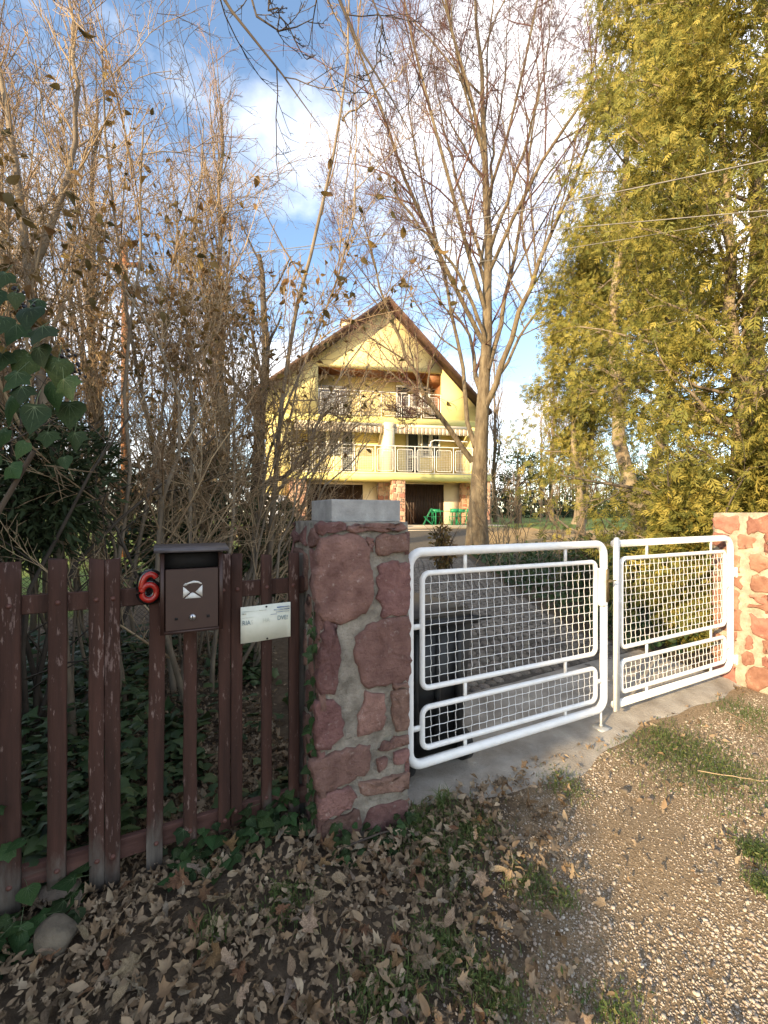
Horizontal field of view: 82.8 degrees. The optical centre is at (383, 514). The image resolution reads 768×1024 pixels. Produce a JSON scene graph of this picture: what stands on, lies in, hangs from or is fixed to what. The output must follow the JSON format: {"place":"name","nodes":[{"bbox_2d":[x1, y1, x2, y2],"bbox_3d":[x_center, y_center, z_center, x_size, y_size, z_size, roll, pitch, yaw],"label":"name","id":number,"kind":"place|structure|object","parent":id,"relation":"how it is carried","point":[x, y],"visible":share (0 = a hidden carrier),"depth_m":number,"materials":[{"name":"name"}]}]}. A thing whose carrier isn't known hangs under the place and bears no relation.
{"place":"outdoors","nodes":[
{"label":"outdoors","id":0,"kind":"place"},
{"bbox_2d":[0,512,767,1023],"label":"ground","id":1,"kind":"structure","parent":0,"point":[634,858],"depth_m":1.84,"materials":[{"name":"soil"}]},
{"bbox_2d":[0,0,54,561],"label":"bare tree","id":2,"kind":"object","parent":1,"relation":"on","point":[1,39],"visible":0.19,"depth_m":7.43,"materials":[{"name":"brown plant"}]},
{"bbox_2d":[0,264,88,513],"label":"ivy plant","id":3,"kind":"object","parent":1,"relation":"on","point":[25,365],"visible":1,"depth_m":0.98,"materials":[{"name":"green plant"}]},
{"bbox_2d":[0,862,90,979],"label":"ivy plant","id":4,"kind":"object","parent":1,"relation":"on","point":[18,934],"visible":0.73,"depth_m":1.66,"materials":[{"name":"green plant"}]},
{"bbox_2d":[40,983,66,1023],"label":"fallen leaf","id":5,"kind":"object","parent":1,"relation":"on","point":[45,1013],"visible":1,"depth_m":1.37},
{"bbox_2d":[33,913,77,957],"bbox_3d":[-1.194,1.534,1.590,0.135,0.139,0.121,0,0,0],"label":"stone","id":6,"kind":"object","parent":1,"relation":"on","point":[55,931],"visible":0.9,"depth_m":1.55,"materials":[{"name":"stone"}]},
{"bbox_2d":[38,877,82,902],"bbox_3d":[-1.344,1.558,1.805,0.156,0.089,0.112,0,0,-21],"label":"stone","id":7,"kind":"object","parent":1,"relation":"on","point":[51,895],"visible":0.38,"depth_m":1.77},
{"bbox_2d":[0,0,146,750],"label":"bare tree","id":8,"kind":"object","parent":1,"relation":"on","point":[71,715],"visible":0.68,"depth_m":3.01,"materials":[{"name":"brown plant"}]},
{"bbox_2d":[3,0,149,585],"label":"bare tree","id":9,"kind":"object","parent":1,"relation":"on","point":[94,163],"visible":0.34,"depth_m":7.90,"materials":[{"name":"brown plant"}]},
{"bbox_2d":[0,526,155,630],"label":"chain link fence","id":10,"kind":"object","parent":1,"relation":"on","point":[85,588],"visible":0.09,"depth_m":5.72,"materials":[{"name":"metal"}]},
{"bbox_2d":[75,925,91,944],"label":"fallen leaf","id":11,"kind":"object","parent":1,"relation":"on","point":[83,930],"visible":0.92,"depth_m":1.58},
{"bbox_2d":[102,939,113,973],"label":"fallen leaf","id":12,"kind":"object","parent":1,"relation":"on","point":[105,963],"visible":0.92,"depth_m":1.52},
{"bbox_2d":[109,245,143,556],"bbox_3d":[-7.147,-3.072,12.000,1.000,8.810,0.220,0,0,0],"label":"utility pole","id":13,"kind":"object","parent":1,"relation":"on","point":[123,315],"visible":0.25,"depth_m":11.93,"materials":[{"name":"brown wood"}]},
{"bbox_2d":[126,159,767,258],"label":"overhead cable","id":14,"kind":"object","parent":13,"relation":"attached to","point":[537,207],"visible":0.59,"depth_m":5.25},
{"bbox_2d":[135,210,767,259],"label":"overhead cable","id":15,"kind":"object","parent":13,"relation":"attached to","point":[548,229],"visible":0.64,"depth_m":5.19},
{"bbox_2d":[157,215,767,295],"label":"overhead cable","id":16,"kind":"object","parent":13,"relation":"attached to","point":[552,250],"visible":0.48,"depth_m":5.98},
{"bbox_2d":[0,0,263,649],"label":"tall shrub","id":17,"kind":"object","parent":1,"relation":"on","point":[33,621],"visible":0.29,"depth_m":4.94,"materials":[{"name":"brown plant"}]},
{"bbox_2d":[0,374,269,752],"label":"evergreen shrub","id":18,"kind":"object","parent":1,"relation":"on","point":[72,508],"visible":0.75,"depth_m":2.86,"materials":[{"name":"green plant"}]},
{"bbox_2d":[0,552,306,915],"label":"picket fence","id":19,"kind":"object","parent":1,"relation":"on","point":[105,598],"visible":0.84,"depth_m":1.84,"materials":[{"name":"red wood"}]},
{"bbox_2d":[0,805,32,931],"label":"ivy plant","id":20,"kind":"object","parent":19,"relation":"attached to","point":[8,850],"visible":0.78,"depth_m":1.64,"materials":[{"name":"green plant"}]},
{"bbox_2d":[136,569,159,604],"bbox_3d":[-1.009,0.310,1.872,0.102,0.154,0.034,0,0,-27],"label":"house number","id":21,"kind":"object","parent":19,"relation":"attached to","point":[146,582],"visible":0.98,"depth_m":1.86,"materials":[{"name":"red plastic"}]},
{"bbox_2d":[154,542,228,635],"bbox_3d":[-0.837,0.314,1.896,0.292,0.372,0.138,0,0,-27],"label":"mailbox","id":22,"kind":"object","parent":19,"relation":"attached to","point":[191,587],"visible":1,"depth_m":1.86,"materials":[{"name":"brown metal"}]},
{"bbox_2d":[165,567,217,631],"bbox_3d":[-0.818,0.357,1.857,0.206,0.258,0.012,0,0,-27],"label":"door","id":23,"kind":"structure","parent":22,"relation":"in","point":[176,606],"depth_m":1.85,"materials":[{"name":"metal"}]},
{"bbox_2d":[241,602,290,643],"bbox_3d":[-0.569,0.520,2.104,0.238,0.177,0.012,0,0,-28],"label":"sign","id":24,"kind":"object","parent":19,"relation":"attached to","point":[265,622],"visible":1,"depth_m":2.10,"materials":[{"name":"plastic"}]},
{"bbox_2d":[21,623,304,886],"bbox_3d":[-2.085,1.416,3.469,2.663,0.474,3.785,0,0,-27],"label":"ivy carpet","id":25,"kind":"object","parent":1,"relation":"on","point":[34,849],"visible":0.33,"depth_m":2.65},
{"bbox_2d":[91,415,299,633],"bbox_3d":[-2.589,0.105,5.548,2.552,2.926,2.689,0,0,-39],"label":"laurel shrub","id":26,"kind":"object","parent":1,"relation":"on","point":[145,535],"visible":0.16,"depth_m":5.38,"materials":[{"name":"plant"}]},
{"bbox_2d":[158,282,245,449],"bbox_3d":[-13.025,-9.074,33.850,9.102,19.384,5.734,0,0,-36],"label":"bare tree","id":27,"kind":"object","parent":1,"relation":"on","point":[203,390],"visible":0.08,"depth_m":33.59,"materials":[{"name":"brown plant"}]},
{"bbox_2d":[196,885,213,902],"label":"fallen leaf","id":28,"kind":"object","parent":1,"relation":"on","point":[204,892],"visible":1,"depth_m":1.75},
{"bbox_2d":[159,0,266,531],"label":"bare tree","id":29,"kind":"object","parent":1,"relation":"on","point":[222,127],"visible":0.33,"depth_m":9.82,"materials":[{"name":"brown plant"}]},
{"bbox_2d":[207,892,233,901],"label":"fallen leaf","id":30,"kind":"object","parent":1,"relation":"on","point":[213,898],"visible":1,"depth_m":1.73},
{"bbox_2d":[221,947,236,968],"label":"fallen leaf","id":31,"kind":"object","parent":1,"relation":"on","point":[227,958],"visible":1,"depth_m":1.51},
{"bbox_2d":[156,786,314,892],"bbox_3d":[-0.659,1.467,2.010,0.702,0.215,0.284,0,0,-31],"label":"ivy plant","id":32,"kind":"object","parent":1,"relation":"on","point":[271,822],"visible":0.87,"depth_m":1.99,"materials":[{"name":"green plant"}]},
{"bbox_2d":[222,833,237,850],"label":"fallen leaf","id":33,"kind":"object","parent":32,"relation":"on","point":[231,842],"visible":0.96,"depth_m":1.95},
{"bbox_2d":[0,0,472,704],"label":"thicket shrub","id":34,"kind":"object","parent":1,"relation":"on","point":[208,312],"visible":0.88,"depth_m":3.63,"materials":[{"name":"brown plant"}]},
{"bbox_2d":[229,958,246,983],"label":"fallen leaf","id":35,"kind":"object","parent":1,"relation":"on","point":[240,971],"visible":1,"depth_m":1.49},
{"bbox_2d":[232,481,321,605],"bbox_3d":[-1.509,0.450,5.982,1.491,2.156,1.597,0,0,0],"label":"laurel shrub","id":36,"kind":"object","parent":1,"relation":"on","point":[246,567],"visible":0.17,"depth_m":5.73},
{"bbox_2d":[195,204,359,560],"bbox_3d":[-1.466,-1.948,6.085,2.366,5.214,1.027,0,0,0],"label":"crooked tree","id":37,"kind":"object","parent":1,"relation":"on","point":[262,302],"visible":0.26,"depth_m":6.02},
{"bbox_2d":[206,289,413,680],"bbox_3d":[-0.652,-0.477,4.756,1.947,4.243,2.790,0,0,0],"label":"arching shrub","id":38,"kind":"object","parent":1,"relation":"on","point":[301,507],"visible":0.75,"depth_m":4.22,"materials":[{"name":"brown plant"}]},
{"bbox_2d":[243,0,412,564],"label":"sapling","id":39,"kind":"object","parent":1,"relation":"on","point":[281,398],"visible":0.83,"depth_m":4.21,"materials":[{"name":"brown plant"}]},
{"bbox_2d":[322,832,335,856],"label":"fallen leaf","id":40,"kind":"object","parent":1,"relation":"on","point":[328,843],"visible":1,"depth_m":1.97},
{"bbox_2d":[220,0,440,189],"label":"overhanging tree","id":41,"kind":"object","parent":1,"relation":"on","point":[271,10],"visible":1,"depth_m":2.51,"materials":[{"name":"plant"}]},
{"bbox_2d":[291,499,411,845],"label":"gate pillar","id":42,"kind":"structure","parent":1,"relation":"on","point":[356,569],"depth_m":2.15,"materials":[{"name":"red stone"}]},
{"bbox_2d":[300,603,317,838],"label":"ivy plant","id":43,"kind":"object","parent":42,"relation":"attached to","point":[311,807],"visible":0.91,"depth_m":2.06,"materials":[{"name":"green plant"}]},
{"bbox_2d":[356,851,368,874],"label":"fallen leaf","id":44,"kind":"object","parent":1,"relation":"on","point":[360,864],"visible":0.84,"depth_m":1.86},
{"bbox_2d":[248,297,491,524],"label":"house","id":45,"kind":"structure","parent":1,"relation":"on","point":[422,466],"depth_m":24.12,"materials":[{"name":"yellow paint"}]},
{"bbox_2d":[315,431,339,454],"bbox_3d":[-3.144,-4.075,24.391,1.370,1.450,0.080,0,0,-11],"label":"window","id":46,"kind":"structure","parent":45,"relation":"in","point":[327,432],"depth_m":24.36,"materials":[{"name":"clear glass"}]},
{"bbox_2d":[318,385,346,414],"bbox_3d":[-2.884,-6.425,24.442,1.600,1.650,0.080,0,0,-11],"label":"window","id":47,"kind":"structure","parent":45,"relation":"in","point":[323,386],"depth_m":24.40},
{"bbox_2d":[307,484,362,520],"bbox_3d":[-2.722,-0.500,24.333,3.080,2.400,0.075,0,0,-11],"label":"garage door","id":48,"kind":"structure","parent":45,"relation":"in","point":[346,491],"depth_m":24.38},
{"bbox_2d":[341,431,353,471],"bbox_3d":[-2.054,-3.540,24.603,0.770,2.640,0.080,0,0,-11],"label":"door","id":49,"kind":"structure","parent":45,"relation":"in","point":[350,453],"depth_m":24.60,"materials":[{"name":"white glass"}]},
{"bbox_2d":[396,385,410,417],"bbox_3d":[1.113,-6.400,25.218,0.850,2.200,0.080,0,0,-11],"label":"door","id":50,"kind":"structure","parent":45,"relation":"in","point":[397,386],"depth_m":25.21,"materials":[{"name":"white glass"}]},
{"bbox_2d":[406,434,419,472],"bbox_3d":[1.685,-3.530,25.330,0.810,2.620,0.080,0,0,-11],"label":"door","id":51,"kind":"structure","parent":45,"relation":"in","point":[411,439],"depth_m":25.33,"materials":[{"name":"white glass"}]},
{"bbox_2d":[405,484,443,523],"bbox_3d":[2.255,-0.540,25.300,2.520,2.480,0.075,0,0,-11],"label":"garage door","id":52,"kind":"structure","parent":45,"relation":"in","point":[419,498],"depth_m":25.27,"materials":[{"name":"wood"}]},
{"bbox_2d":[420,434,440,457],"bbox_3d":[2.728,-4.075,25.532,1.200,1.450,0.080,0,0,-11],"label":"window","id":53,"kind":"structure","parent":45,"relation":"in","point":[425,440],"depth_m":25.50,"materials":[{"name":"white glass"}]},
{"bbox_2d":[367,836,381,855],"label":"fallen leaf","id":54,"kind":"object","parent":1,"relation":"on","point":[375,847],"visible":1,"depth_m":2.00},
{"bbox_2d":[66,429,683,514],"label":"distant wood","id":55,"kind":"object","parent":1,"relation":"on","point":[598,487],"visible":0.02,"depth_m":58.51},
{"bbox_2d":[329,807,434,868],"bbox_3d":[0.002,1.534,2.095,0.568,0.158,0.210,0,0,-25],"label":"ivy plant","id":56,"kind":"object","parent":1,"relation":"on","point":[346,838],"visible":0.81,"depth_m":2.07,"materials":[{"name":"green plant"}]},
{"bbox_2d":[0,632,767,1023],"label":"leaf litter","id":57,"kind":"object","parent":1,"relation":"on","point":[80,956],"visible":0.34,"depth_m":1.67,"materials":[{"name":"plant"}]},
{"bbox_2d":[107,982,128,1011],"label":"fallen leaf","id":58,"kind":"object","parent":57,"relation":"on","point":[119,993],"visible":1,"depth_m":1.40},
{"bbox_2d":[109,951,150,979],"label":"fallen leaf","id":59,"kind":"object","parent":57,"relation":"on","point":[127,966],"visible":0.98,"depth_m":1.48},
{"bbox_2d":[166,875,179,889],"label":"fallen leaf","id":60,"kind":"object","parent":57,"relation":"on","point":[173,883],"visible":1,"depth_m":1.77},
{"bbox_2d":[169,866,189,888],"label":"fallen leaf","id":61,"kind":"object","parent":57,"relation":"on","point":[182,876],"visible":0.62,"depth_m":1.80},
{"bbox_2d":[188,911,203,932],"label":"fallen leaf","id":62,"kind":"object","parent":57,"relation":"on","point":[191,922],"visible":0.98,"depth_m":1.62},
{"bbox_2d":[201,940,221,969],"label":"fallen leaf","id":63,"kind":"object","parent":57,"relation":"on","point":[214,957],"visible":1,"depth_m":1.52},
{"bbox_2d":[204,904,220,939],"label":"fallen leaf","id":64,"kind":"object","parent":57,"relation":"on","point":[211,921],"visible":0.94,"depth_m":1.63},
{"bbox_2d":[236,980,250,1007],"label":"fallen leaf","id":65,"kind":"object","parent":57,"relation":"on","point":[241,994],"visible":1,"depth_m":1.41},
{"bbox_2d":[262,980,278,1000],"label":"fallen leaf","id":66,"kind":"object","parent":57,"relation":"on","point":[268,987],"visible":1,"depth_m":1.42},
{"bbox_2d":[274,903,290,914],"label":"fallen leaf","id":67,"kind":"object","parent":57,"relation":"on","point":[279,908],"visible":1,"depth_m":1.69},
{"bbox_2d":[283,978,291,1007],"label":"fallen leaf","id":68,"kind":"object","parent":57,"relation":"on","point":[287,991],"visible":0.75,"depth_m":1.43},
{"bbox_2d":[287,952,295,983],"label":"fallen leaf","id":69,"kind":"object","parent":57,"relation":"on","point":[291,966],"visible":1,"depth_m":1.47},
{"bbox_2d":[299,903,317,942],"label":"fallen leaf","id":70,"kind":"object","parent":57,"relation":"on","point":[308,922],"visible":1,"depth_m":1.62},
{"bbox_2d":[301,992,323,1017],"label":"fallen leaf","id":71,"kind":"object","parent":57,"relation":"on","point":[310,1002],"visible":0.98,"depth_m":1.40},
{"bbox_2d":[309,889,330,903],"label":"fallen leaf","id":72,"kind":"object","parent":57,"relation":"on","point":[320,894],"visible":1,"depth_m":1.72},
{"bbox_2d":[327,871,347,882],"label":"fallen leaf","id":73,"kind":"object","parent":57,"relation":"on","point":[338,875],"visible":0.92,"depth_m":1.83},
{"bbox_2d":[348,969,373,984],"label":"fallen leaf","id":74,"kind":"object","parent":57,"relation":"on","point":[357,974],"visible":1,"depth_m":1.46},
{"bbox_2d":[384,931,407,950],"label":"fallen leaf","id":75,"kind":"object","parent":57,"relation":"on","point":[396,938],"visible":1,"depth_m":1.58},
{"bbox_2d":[399,998,409,1017],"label":"fallen leaf","id":76,"kind":"object","parent":57,"relation":"on","point":[404,1008],"visible":1,"depth_m":1.38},
{"bbox_2d":[444,907,454,927],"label":"fallen leaf","id":77,"kind":"object","parent":57,"relation":"on","point":[450,914],"visible":1,"depth_m":1.65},
{"bbox_2d":[449,871,460,890],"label":"fallen leaf","id":78,"kind":"object","parent":57,"relation":"on","point":[455,877],"visible":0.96,"depth_m":1.85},
{"bbox_2d":[461,931,473,948],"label":"fallen leaf","id":79,"kind":"object","parent":57,"relation":"on","point":[467,940],"visible":1,"depth_m":1.58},
{"bbox_2d":[472,870,488,887],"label":"fallen leaf","id":80,"kind":"object","parent":57,"relation":"on","point":[480,880],"visible":1,"depth_m":1.85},
{"bbox_2d":[391,947,405,967],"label":"fallen leaf","id":81,"kind":"object","parent":1,"relation":"on","point":[396,960],"visible":1,"depth_m":1.51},
{"bbox_2d":[410,945,431,976],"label":"fallen leaf","id":82,"kind":"object","parent":1,"relation":"on","point":[423,957],"visible":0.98,"depth_m":1.52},
{"bbox_2d":[242,0,649,554],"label":"bare tree","id":83,"kind":"object","parent":1,"relation":"on","point":[478,459],"visible":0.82,"depth_m":12.12,"materials":[{"name":"brown plant"}]},
{"bbox_2d":[427,518,466,575],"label":"rose bush","id":84,"kind":"object","parent":1,"relation":"on","point":[444,562],"visible":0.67,"depth_m":9.24,"materials":[{"name":"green plant"}]},
{"bbox_2d":[177,693,767,1023],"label":"grass","id":85,"kind":"structure","parent":1,"relation":"on","point":[442,801],"depth_m":1.87,"materials":[{"name":"plant"}]},
{"bbox_2d":[470,990,484,1023],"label":"fallen leaf","id":86,"kind":"object","parent":1,"relation":"on","point":[480,1014],"visible":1,"depth_m":1.38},
{"bbox_2d":[487,311,510,521],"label":"bare tree","id":87,"kind":"object","parent":1,"relation":"on","point":[495,430],"visible":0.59,"depth_m":28.83,"materials":[{"name":"brown plant"}]},
{"bbox_2d":[490,441,562,522],"bbox_3d":[8.298,-2.053,27.010,5.460,5.351,4.892,0,0,0],"label":"dark conifer","id":88,"kind":"object","parent":1,"relation":"on","point":[517,477],"visible":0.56,"depth_m":26.82,"materials":[{"name":"green plant"}]},
{"bbox_2d":[515,370,561,517],"bbox_3d":[15.173,-6.581,39.752,6.620,14.098,4.171,0,0,-25],"label":"bare tree","id":89,"kind":"object","parent":1,"relation":"on","point":[544,444],"visible":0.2,"depth_m":39.90,"materials":[{"name":"brown plant"}]},
{"bbox_2d":[463,440,615,588],"bbox_3d":[2.858,-0.094,8.870,2.665,3.014,3.039,0,0,0],"label":"leggy shrub","id":90,"kind":"object","parent":1,"relation":"on","point":[492,500],"visible":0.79,"depth_m":8.60,"materials":[{"name":"brown plant"}]},
{"bbox_2d":[534,296,568,521],"bbox_3d":[11.801,-7.280,30.061,3.003,15.955,2.554,0,0,-15],"label":"bare tree","id":91,"kind":"object","parent":1,"relation":"on","point":[552,508],"visible":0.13,"depth_m":29.93,"materials":[{"name":"brown plant"}]},
{"bbox_2d":[490,485,652,517],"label":"evergreen thicket","id":92,"kind":"object","parent":1,"relation":"on","point":[562,513],"visible":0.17,"depth_m":43.19,"materials":[{"name":"green plant"}]},
{"bbox_2d":[408,650,741,805],"bbox_3d":[1.519,1.573,3.533,3.650,0.109,1.210,0,0,-27],"label":"concrete apron","id":93,"kind":"object","parent":1,"relation":"on","point":[501,759],"visible":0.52,"depth_m":3.32,"materials":[{"name":"concrete"}]},
{"bbox_2d":[409,593,491,776],"bbox_3d":[0.235,1.091,2.985,0.645,0.993,0.751,0,0,-27],"label":"wheeled bin","id":94,"kind":"object","parent":93,"relation":"on","point":[422,697],"visible":0.37,"depth_m":2.74,"materials":[{"name":"plastic"}]},
{"bbox_2d":[590,722,611,731],"bbox_3d":[1.622,1.586,3.254,0.110,0.044,0.100,0,0,-27],"label":"bolt plate","id":95,"kind":"object","parent":93,"relation":"on","point":[598,726],"visible":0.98,"depth_m":3.24,"materials":[{"name":"metal"}]},
{"bbox_2d":[408,540,616,768],"bbox_3d":[0.869,0.877,2.834,1.838,1.376,0.119,0,0,-27],"label":"gate leaf","id":96,"kind":"object","parent":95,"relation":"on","point":[601,582],"visible":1,"depth_m":2.82,"materials":[{"name":"white paint"}]},
{"bbox_2d":[546,423,608,523],"bbox_3d":[11.549,-2.546,25.556,3.722,6.457,3.378,0,0,-23],"label":"lawn tree","id":97,"kind":"object","parent":1,"relation":"on","point":[573,520],"visible":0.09,"depth_m":25.44,"materials":[{"name":"green plant"}]},
{"bbox_2d":[577,1012,593,1023],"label":"fallen leaf","id":98,"kind":"object","parent":1,"relation":"on","point":[583,1019],"visible":1,"depth_m":1.35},
{"bbox_2d":[536,521,636,588],"bbox_3d":[3.797,0.745,7.926,2.230,1.385,1.391,0,0,0],"label":"boxwood bush","id":99,"kind":"object","parent":1,"relation":"on","point":[580,567],"visible":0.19,"depth_m":7.90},
{"bbox_2d":[490,212,683,558],"bbox_3d":[5.475,-3.371,11.424,4.032,9.355,3.637,0,0,-27],"label":"thuja","id":100,"kind":"object","parent":1,"relation":"on","point":[578,269],"visible":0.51,"depth_m":11.15,"materials":[{"name":"green plant"}]},
{"bbox_2d":[467,540,713,654],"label":"undergrowth","id":101,"kind":"object","parent":1,"relation":"on","point":[530,554],"visible":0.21,"depth_m":7.40,"materials":[{"name":"plant"}]},
{"bbox_2d":[579,513,659,614],"bbox_3d":[4.024,0.745,6.681,1.675,1.536,1.588,0,0,0],"label":"boxwood bush","id":102,"kind":"object","parent":1,"relation":"on","point":[634,568],"visible":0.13,"depth_m":6.56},
{"bbox_2d":[502,0,767,623],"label":"thuja","id":103,"kind":"object","parent":1,"relation":"on","point":[714,98],"visible":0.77,"depth_m":5.77,"materials":[{"name":"green plant"}]},
{"bbox_2d":[536,0,766,549],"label":"thuja","id":104,"kind":"object","parent":1,"relation":"on","point":[622,454],"visible":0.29,"depth_m":8.89,"materials":[{"name":"green plant"}]},
{"bbox_2d":[612,420,763,652],"bbox_3d":[3.594,0.320,5.059,1.616,2.863,1.471,0,0,0],"label":"young thuja","id":105,"kind":"object","parent":1,"relation":"on","point":[688,509],"visible":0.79,"depth_m":4.99,"materials":[{"name":"green plant"}]},
{"bbox_2d":[650,376,767,512],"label":"young thuja","id":106,"kind":"object","parent":1,"relation":"on","point":[756,496],"visible":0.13,"depth_m":5.20,"materials":[{"name":"green plant"}]},
{"bbox_2d":[711,512,767,693],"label":"gate pillar","id":107,"kind":"structure","parent":1,"relation":"on","point":[747,533],"depth_m":4.01,"materials":[{"name":"red stone"}]},
{"bbox_2d":[610,535,737,711],"bbox_3d":[2.515,0.823,3.700,1.804,1.308,0.072,0,0,-27],"label":"gate leaf","id":108,"kind":"object","parent":107,"relation":"attached to","point":[729,574],"visible":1,"depth_m":3.63,"materials":[{"name":"white paint"}]},
{"bbox_2d":[0,0,767,511],"label":"sky","id":109,"kind":"structure","parent":0,"point":[255,92],"materials":[{"name":"blue"}]},
{"bbox_2d":[265,524,506,533],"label":"patio","id":110,"kind":"structure","parent":0,"point":[431,526],"depth_m":22.13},
{"bbox_2d":[293,663,767,1023],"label":"gravel","id":111,"kind":"structure","parent":0,"point":[697,969],"depth_m":1.75,"materials":[{"name":"gravel"}]},
{"bbox_2d":[408,528,662,694],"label":"driveway","id":112,"kind":"structure","parent":0,"point":[419,539],"depth_m":5.67,"materials":[{"name":"stone"}]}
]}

